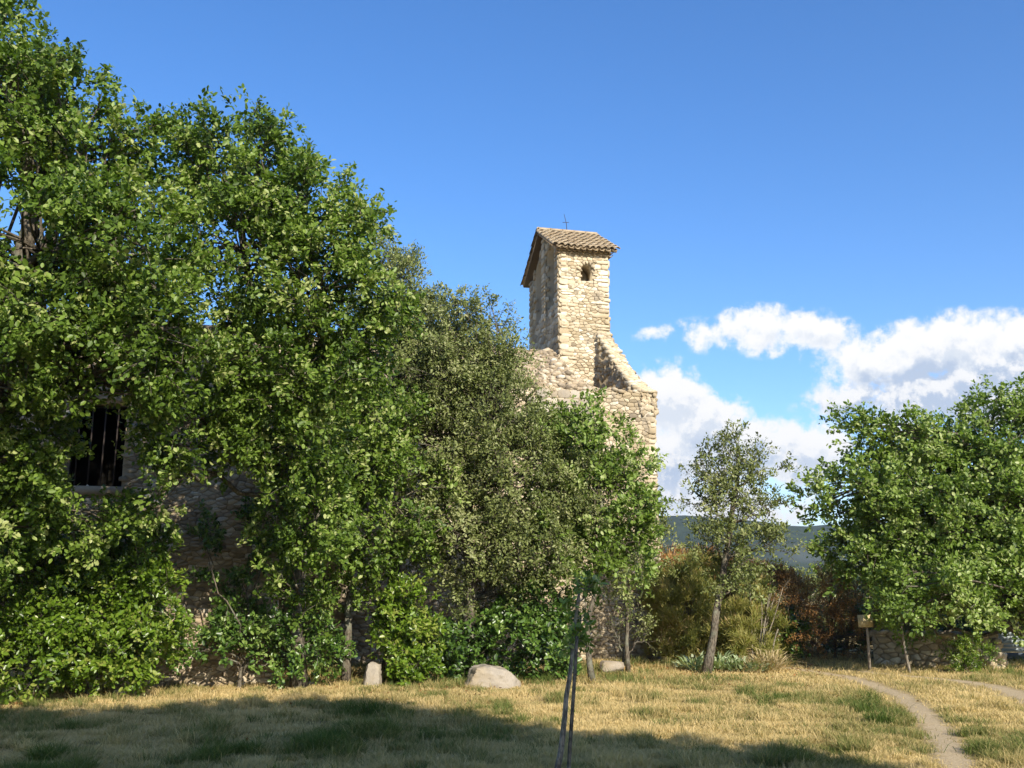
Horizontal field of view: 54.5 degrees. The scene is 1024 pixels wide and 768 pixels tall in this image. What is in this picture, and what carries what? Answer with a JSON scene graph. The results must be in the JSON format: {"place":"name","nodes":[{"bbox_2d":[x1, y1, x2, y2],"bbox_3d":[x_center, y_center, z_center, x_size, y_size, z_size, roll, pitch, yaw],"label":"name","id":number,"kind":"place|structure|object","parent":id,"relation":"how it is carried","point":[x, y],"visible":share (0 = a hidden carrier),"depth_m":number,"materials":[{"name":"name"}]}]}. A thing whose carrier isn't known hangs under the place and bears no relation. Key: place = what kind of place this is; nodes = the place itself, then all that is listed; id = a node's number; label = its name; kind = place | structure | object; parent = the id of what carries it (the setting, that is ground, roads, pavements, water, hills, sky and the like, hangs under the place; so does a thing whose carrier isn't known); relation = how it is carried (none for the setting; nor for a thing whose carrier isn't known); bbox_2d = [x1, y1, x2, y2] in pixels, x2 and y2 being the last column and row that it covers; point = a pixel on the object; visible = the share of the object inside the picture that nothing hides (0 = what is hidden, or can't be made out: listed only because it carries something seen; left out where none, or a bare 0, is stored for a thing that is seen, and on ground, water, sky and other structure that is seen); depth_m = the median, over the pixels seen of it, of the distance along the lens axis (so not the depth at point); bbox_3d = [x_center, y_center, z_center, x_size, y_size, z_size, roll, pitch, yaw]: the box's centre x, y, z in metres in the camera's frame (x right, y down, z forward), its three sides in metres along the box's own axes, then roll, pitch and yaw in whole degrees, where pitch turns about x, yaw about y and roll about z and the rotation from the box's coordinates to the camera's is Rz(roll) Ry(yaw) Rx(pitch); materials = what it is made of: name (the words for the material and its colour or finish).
{"place":"outdoors","nodes":[
{"label":"outdoors","id":0,"kind":"place"},
{"bbox_2d":[5,654,805,698],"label":"edge grass","id":1,"kind":"structure","parent":0,"point":[595,667],"depth_m":19.33,"materials":[{"name":"green plant"}]},
{"bbox_2d":[0,0,1023,525],"label":"sky","id":2,"kind":"structure","parent":0,"point":[806,204],"materials":[{"name":"blue"}]},
{"bbox_2d":[0,593,1023,767],"bbox_3d":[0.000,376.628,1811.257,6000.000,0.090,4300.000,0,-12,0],"label":"ground","id":3,"kind":"structure","parent":0,"point":[726,681],"depth_m":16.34,"materials":[{"name":"beige plant"}]},
{"bbox_2d":[0,477,198,704],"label":"shrub","id":4,"kind":"object","parent":3,"relation":"on","point":[34,603],"visible":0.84,"depth_m":14.75,"materials":[{"name":"green plant"}]},
{"bbox_2d":[0,0,233,595],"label":"oak tree","id":5,"kind":"object","parent":3,"relation":"on","point":[50,349],"visible":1,"depth_m":12.71,"materials":[{"name":"green plant"}]},
{"bbox_2d":[112,688,126,694],"bbox_3d":[-6.058,4.776,15.361,0.219,0.148,0.171,0,-12,0],"label":"fieldstone","id":6,"kind":"object","parent":3,"relation":"on","point":[117,689],"visible":0.38,"depth_m":15.30,"materials":[{"name":"grey stone"}]},
{"bbox_2d":[160,475,357,690],"bbox_3d":[-4.270,3.259,16.767,3.386,3.754,1.711,1,-12,-7],"label":"shrub","id":7,"kind":"object","parent":3,"relation":"on","point":[227,631],"visible":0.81,"depth_m":16.40,"materials":[{"name":"green plant"}]},
{"bbox_2d":[112,83,427,688],"bbox_3d":[-3.781,0.152,14.834,4.226,8.957,4.396,8,-14,-34],"label":"oak tree","id":8,"kind":"object","parent":3,"relation":"on","point":[266,206],"visible":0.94,"depth_m":14.35,"materials":[{"name":"green plant"}]},
{"bbox_2d":[0,215,660,688],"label":"ruined chapel","id":9,"kind":"structure","parent":3,"relation":"on","point":[566,279],"depth_m":23.00,"materials":[{"name":"stone"}]},
{"bbox_2d":[61,404,126,495],"bbox_3d":[-7.233,1.136,17.350,1.160,1.643,0.500,3,-12,-14],"label":"window","id":10,"kind":"structure","parent":9,"relation":"in","point":[82,490],"depth_m":17.11,"materials":[{"name":"grey metal"}]},
{"bbox_2d":[232,340,470,682],"bbox_3d":[-2.833,2.074,17.947,4.228,6.425,2.957,0,-12,0],"label":"oak tree","id":11,"kind":"object","parent":3,"relation":"on","point":[390,434],"visible":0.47,"depth_m":17.60,"materials":[{"name":"green plant"}]},
{"bbox_2d":[363,662,381,685],"bbox_3d":[-2.379,5.063,16.927,0.325,0.655,0.246,0,-12,0],"label":"standing stone","id":12,"kind":"object","parent":3,"relation":"on","point":[373,673],"visible":0.69,"depth_m":16.86,"materials":[{"name":"grey stone"}]},
{"bbox_2d":[297,215,508,672],"bbox_3d":[-2.274,1.016,20.026,4.622,9.388,3.398,0,-12,0],"label":"holm oak","id":13,"kind":"object","parent":3,"relation":"on","point":[400,261],"visible":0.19,"depth_m":20.14,"materials":[{"name":"green plant"}]},
{"bbox_2d":[361,571,450,686],"bbox_3d":[-1.915,4.374,17.553,1.390,2.107,1.709,9,-15,-36],"label":"shrub","id":14,"kind":"object","parent":3,"relation":"on","point":[406,657],"visible":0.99,"depth_m":17.23,"materials":[{"name":"green plant"}]},
{"bbox_2d":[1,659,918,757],"bbox_3d":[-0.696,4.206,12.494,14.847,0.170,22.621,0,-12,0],"label":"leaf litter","id":15,"kind":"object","parent":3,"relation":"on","point":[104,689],"visible":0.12,"depth_m":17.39,"materials":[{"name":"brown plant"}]},
{"bbox_2d":[396,568,584,682],"bbox_3d":[-0.361,4.437,18.288,3.661,2.082,2.127,0,-12,0],"label":"shrub","id":16,"kind":"object","parent":3,"relation":"on","point":[540,629],"visible":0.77,"depth_m":17.88,"materials":[{"name":"green plant"}]},
{"bbox_2d":[465,664,520,688],"bbox_3d":[-0.306,5.060,16.803,0.766,0.634,0.935,-8,-14,34],"label":"boulder","id":17,"kind":"object","parent":3,"relation":"on","point":[485,675],"visible":0.55,"depth_m":16.59,"materials":[{"name":"grey stone"}]},
{"bbox_2d":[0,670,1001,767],"bbox_3d":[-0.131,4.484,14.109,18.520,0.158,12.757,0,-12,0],"label":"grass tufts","id":18,"kind":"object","parent":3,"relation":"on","point":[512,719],"visible":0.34,"depth_m":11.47,"materials":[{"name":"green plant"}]},
{"bbox_2d":[372,283,638,676],"bbox_3d":[-0.164,1.667,18.906,5.164,7.630,3.372,0,-12,0],"label":"holm oak","id":19,"kind":"object","parent":3,"relation":"on","point":[497,523],"visible":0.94,"depth_m":18.44,"materials":[{"name":"green plant"}]},
{"bbox_2d":[567,636,578,767],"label":"wooden stake","id":20,"kind":"object","parent":3,"relation":"on","point":[569,754],"visible":1,"depth_m":7.76,"materials":[{"name":"grey wood"}]},
{"bbox_2d":[554,569,609,767],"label":"sapling","id":21,"kind":"object","parent":3,"relation":"on","point":[589,588],"visible":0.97,"depth_m":8.04,"materials":[{"name":"green plant"}]},
{"bbox_2d":[510,386,675,681],"bbox_3d":[1.526,2.685,18.803,3.247,5.586,2.370,0,-12,0],"label":"oak tree","id":22,"kind":"object","parent":3,"relation":"on","point":[592,435],"visible":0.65,"depth_m":18.50,"materials":[{"name":"green plant"}]},
{"bbox_2d":[600,660,624,671],"bbox_3d":[2.003,5.658,19.872,0.511,0.259,0.316,0,-12,0],"label":"fieldstone","id":23,"kind":"object","parent":3,"relation":"on","point":[614,665],"visible":0.84,"depth_m":19.76,"materials":[{"name":"grey stone"}]},
{"bbox_2d":[582,568,664,670],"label":"shrub","id":24,"kind":"object","parent":3,"relation":"on","point":[647,626],"visible":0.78,"depth_m":20.26,"materials":[{"name":"green plant"}]},
{"bbox_2d":[566,483,684,671],"bbox_3d":[2.282,3.844,20.000,2.434,3.791,1.669,0,-12,0],"label":"holm oak","id":25,"kind":"object","parent":3,"relation":"on","point":[628,606],"visible":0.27,"depth_m":19.98,"materials":[{"name":"green plant"}]},
{"bbox_2d":[634,543,730,661],"bbox_3d":[4.121,5.124,23.168,2.439,2.860,2.954,0,-12,0],"label":"broom bush","id":26,"kind":"object","parent":3,"relation":"on","point":[677,630],"visible":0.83,"depth_m":22.40,"materials":[{"name":"green plant"}]},
{"bbox_2d":[671,651,715,670],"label":"iris clump","id":27,"kind":"object","parent":3,"relation":"on","point":[689,661],"visible":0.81,"depth_m":20.24,"materials":[{"name":"green plant"}]},
{"bbox_2d":[691,650,738,670],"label":"iris clump","id":28,"kind":"object","parent":3,"relation":"on","point":[720,659],"visible":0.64,"depth_m":20.07,"materials":[{"name":"green plant"}]},
{"bbox_2d":[659,543,812,650],"bbox_3d":[5.314,5.516,25.348,4.642,3.039,3.328,0,-12,0],"label":"broom bush","id":29,"kind":"object","parent":3,"relation":"on","point":[781,571],"visible":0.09,"depth_m":24.95,"materials":[{"name":"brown plant"}]},
{"bbox_2d":[719,654,758,670],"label":"iris clump","id":30,"kind":"object","parent":3,"relation":"on","point":[733,660],"visible":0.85,"depth_m":19.96,"materials":[{"name":"green plant"}]},
{"bbox_2d":[670,418,811,673],"bbox_3d":[4.660,3.254,20.401,2.900,5.160,2.103,0,-12,0],"label":"holm oak","id":31,"kind":"object","parent":3,"relation":"on","point":[715,494],"visible":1,"depth_m":20.28,"materials":[{"name":"green plant"}]},
{"bbox_2d":[692,568,802,661],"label":"broom bush","id":32,"kind":"object","parent":3,"relation":"on","point":[737,626],"visible":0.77,"depth_m":21.63,"materials":[{"name":"green plant"}]},
{"bbox_2d":[724,657,772,670],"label":"iris clump","id":33,"kind":"object","parent":3,"relation":"on","point":[750,665],"visible":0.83,"depth_m":19.82,"materials":[{"name":"green plant"}]},
{"bbox_2d":[748,581,787,658],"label":"dead shrub","id":34,"kind":"object","parent":3,"relation":"on","point":[764,630],"visible":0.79,"depth_m":21.55,"materials":[{"name":"brown plant"}]},
{"bbox_2d":[737,647,800,671],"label":"dry grass tuft","id":35,"kind":"object","parent":3,"relation":"on","point":[775,661],"visible":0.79,"depth_m":20.02,"materials":[{"name":"plant"}]},
{"bbox_2d":[772,629,778,648],"bbox_3d":[5.612,5.669,21.293,0.232,0.838,0.039,0,-12,0],"label":"wooden stake","id":36,"kind":"object","parent":3,"relation":"on","point":[775,638],"visible":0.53,"depth_m":21.33,"materials":[{"name":"brown wood"}]},
{"bbox_2d":[775,597,829,660],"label":"shrub","id":37,"kind":"object","parent":3,"relation":"on","point":[801,626],"visible":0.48,"depth_m":22.20,"materials":[{"name":"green plant"}]},
{"bbox_2d":[686,554,1017,631],"bbox_3d":[14.078,7.623,37.174,18.754,4.329,5.244,0,-12,0],"label":"shrub","id":38,"kind":"object","parent":3,"relation":"on","point":[813,579],"visible":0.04,"depth_m":37.19,"materials":[{"name":"brown plant"}]},
{"bbox_2d":[768,556,936,661],"bbox_3d":[7.678,5.197,22.779,4.226,2.594,4.118,0,-12,0],"label":"shrub","id":39,"kind":"object","parent":3,"relation":"on","point":[833,612],"visible":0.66,"depth_m":22.25,"materials":[{"name":"brown plant"}]},
{"bbox_2d":[857,615,872,669],"bbox_3d":[7.297,5.368,20.507,0.323,1.203,0.110,1,-12,-6],"label":"sign","id":40,"kind":"object","parent":3,"relation":"on","point":[864,622],"visible":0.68,"depth_m":20.54,"materials":[{"name":"brown wood"}]},
{"bbox_2d":[799,570,984,655],"bbox_3d":[10.202,5.799,25.444,6.773,2.339,4.679,7,-13,-30],"label":"shrub","id":41,"kind":"object","parent":3,"relation":"on","point":[941,627],"visible":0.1,"depth_m":24.39,"materials":[{"name":"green plant"}]},
{"bbox_2d":[781,371,1023,653],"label":"oak tree","id":42,"kind":"object","parent":3,"relation":"on","point":[946,509],"visible":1,"depth_m":20.29,"materials":[{"name":"green plant"}]},
{"bbox_2d":[900,623,910,672],"bbox_3d":[7.892,5.295,19.941,0.156,1.024,0.056,0,-12,0],"label":"wooden stake","id":43,"kind":"object","parent":3,"relation":"on","point":[906,655],"visible":0.77,"depth_m":19.91,"materials":[{"name":"brown wood"}]},
{"bbox_2d":[869,630,1007,669],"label":"stone wall","id":44,"kind":"structure","parent":3,"relation":"on","point":[885,648],"depth_m":21.35,"materials":[{"name":"stone"}]},
{"bbox_2d":[933,628,1004,672],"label":"shrub","id":45,"kind":"object","parent":3,"relation":"on","point":[965,657],"visible":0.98,"depth_m":19.75,"materials":[{"name":"green plant"}]},
{"bbox_2d":[998,621,1023,658],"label":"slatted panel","id":46,"kind":"object","parent":3,"relation":"on","point":[1010,647],"depth_m":22.74,"materials":[{"name":"grey"}]},
{"bbox_2d":[659,515,963,592],"bbox_3d":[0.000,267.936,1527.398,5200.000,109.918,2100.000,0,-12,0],"label":"hills","id":47,"kind":"structure","parent":0,"point":[681,530],"depth_m":844.75,"materials":[{"name":"green plant"}]},
{"bbox_2d":[782,667,985,767],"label":"path","id":48,"kind":"structure","parent":0,"point":[949,755],"depth_m":11.72,"materials":[{"name":"beige soil"}]},
{"bbox_2d":[852,671,1023,711],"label":"path","id":49,"kind":"structure","parent":0,"point":[1010,691],"depth_m":16.18,"materials":[{"name":"beige soil"}]}
]}

